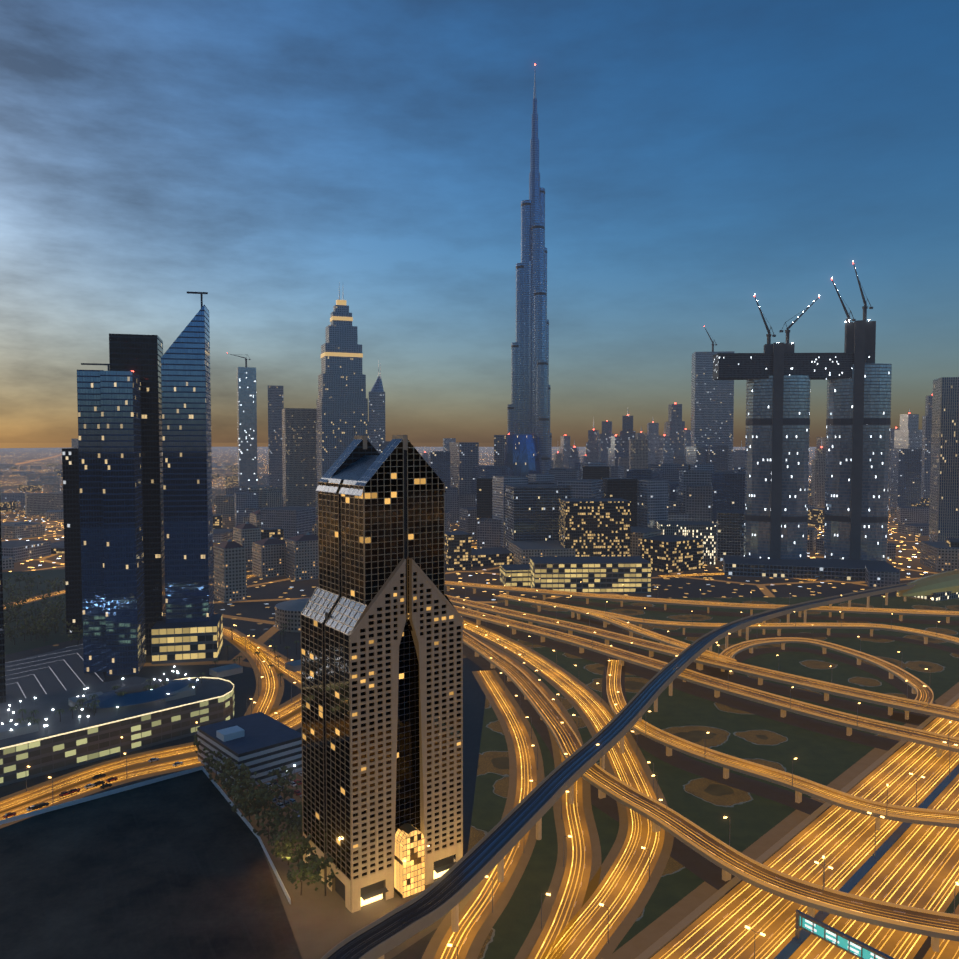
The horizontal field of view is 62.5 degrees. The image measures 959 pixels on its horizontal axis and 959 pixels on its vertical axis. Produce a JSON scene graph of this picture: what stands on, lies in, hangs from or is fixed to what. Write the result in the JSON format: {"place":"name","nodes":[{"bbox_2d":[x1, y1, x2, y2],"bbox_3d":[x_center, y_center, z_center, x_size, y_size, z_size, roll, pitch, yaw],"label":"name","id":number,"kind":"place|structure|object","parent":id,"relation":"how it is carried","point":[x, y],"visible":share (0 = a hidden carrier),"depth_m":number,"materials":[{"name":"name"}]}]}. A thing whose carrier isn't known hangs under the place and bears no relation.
{"place":"outdoors","nodes":[
{"label":"outdoors","id":0,"kind":"place"},
{"bbox_2d":[0,447,941,958],"bbox_3d":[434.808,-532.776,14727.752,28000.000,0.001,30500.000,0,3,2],"label":"ground","id":1,"kind":"structure","parent":0,"point":[254,615],"depth_m":799.09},
{"bbox_2d":[3,572,203,722],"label":"park trees","id":2,"kind":"object","parent":1,"relation":"on","point":[19,606],"visible":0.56,"depth_m":636.14,"materials":[{"name":"green plant"}]},
{"bbox_2d":[0,291,222,703],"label":"high-rise towers","id":3,"kind":"structure","parent":1,"relation":"on","point":[137,513],"depth_m":549.55,"materials":[{"name":"blue glass"}]},
{"bbox_2d":[0,659,300,786],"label":"parking podium","id":4,"kind":"object","parent":1,"relation":"on","point":[136,717],"visible":0.98,"depth_m":394.67,"materials":[{"name":"beige concrete"}]},
{"bbox_2d":[197,508,318,786],"bbox_3d":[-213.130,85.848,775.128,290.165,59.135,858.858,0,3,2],"label":"low-rise buildings","id":5,"kind":"structure","parent":1,"relation":"on","point":[261,744],"depth_m":647.05,"materials":[{"name":"beige stone"}]},
{"bbox_2d":[193,619,338,895],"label":"trees","id":6,"kind":"object","parent":1,"relation":"on","point":[262,796],"visible":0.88,"depth_m":307.39,"materials":[{"name":"green plant"}]},
{"bbox_2d":[315,291,368,506],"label":"skyscraper","id":7,"kind":"structure","parent":1,"relation":"on","point":[342,411],"depth_m":1458.16,"materials":[{"name":"blue"}]},
{"bbox_2d":[300,435,462,912],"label":"high-rise tower","id":8,"kind":"structure","parent":1,"relation":"on","point":[381,620],"depth_m":264.92,"materials":[{"name":"stone"}]},
{"bbox_2d":[0,569,958,958],"bbox_3d":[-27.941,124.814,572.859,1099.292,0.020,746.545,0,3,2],"label":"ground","id":9,"kind":"structure","parent":1,"relation":"on","point":[176,867],"depth_m":310.88,"materials":[{"name":"green plant"}]},
{"bbox_2d":[0,766,290,903],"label":"lot wall","id":10,"kind":"structure","parent":9,"relation":"on","point":[85,799],"depth_m":330.44,"materials":[{"name":"white paint"}]},
{"bbox_2d":[0,394,958,587],"bbox_3d":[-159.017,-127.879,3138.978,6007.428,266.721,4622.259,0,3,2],"label":"background buildings","id":11,"kind":"structure","parent":1,"relation":"on","point":[652,475],"depth_m":1252.15,"materials":[{"name":"grey concrete"}]},
{"bbox_2d":[25,326,958,593],"bbox_3d":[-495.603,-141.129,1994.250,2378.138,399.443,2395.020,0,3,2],"label":"buildings","id":12,"kind":"structure","parent":1,"relation":"on","point":[595,532],"depth_m":1013.80,"materials":[{"name":"grey concrete"}]},
{"bbox_2d":[504,64,551,473],"bbox_3d":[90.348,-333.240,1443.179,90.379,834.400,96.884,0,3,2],"label":"skyscraper","id":13,"kind":"structure","parent":1,"relation":"on","point":[528,410],"depth_m":1430.45,"materials":[{"name":"glass"}]},
{"bbox_2d":[321,582,916,958],"bbox_3d":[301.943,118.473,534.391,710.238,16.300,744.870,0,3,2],"label":"metro viaduct","id":14,"kind":"object","parent":1,"relation":"on","point":[455,884],"visible":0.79,"depth_m":290.41,"materials":[{"name":"concrete"}]},
{"bbox_2d":[712,261,898,580],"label":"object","id":15,"kind":"structure","parent":1,"relation":"on","point":[778,377],"depth_m":927.05,"materials":[{"name":"grey glass"}]},
{"bbox_2d":[792,909,894,958],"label":"gantry sign","id":16,"kind":"object","parent":1,"relation":"on","point":[836,938],"visible":1,"depth_m":230.13,"materials":[{"name":"teal metal"}]},
{"bbox_2d":[896,570,958,601],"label":"metro station","id":17,"kind":"object","parent":1,"relation":"on","point":[942,586],"visible":0.94,"depth_m":761.47,"materials":[{"name":"gold metal"}]},
{"bbox_2d":[0,454,958,958],"bbox_3d":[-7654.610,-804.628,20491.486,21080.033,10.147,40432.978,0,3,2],"label":"roads","id":18,"kind":"structure","parent":0,"point":[896,900],"depth_m":337.11,"materials":[{"name":"asphalt"}]},
{"bbox_2d":[3,758,301,818],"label":"parked cars","id":19,"kind":"object","parent":18,"relation":"on","point":[105,785],"visible":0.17,"depth_m":342.93,"materials":[{"name":"metal"}]},
{"bbox_2d":[26,573,958,958],"bbox_3d":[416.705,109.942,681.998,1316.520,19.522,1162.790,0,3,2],"label":"street lamps","id":20,"kind":"object","parent":18,"relation":"on","point":[632,731],"visible":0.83,"depth_m":355.41,"materials":[{"name":"silver metal"}]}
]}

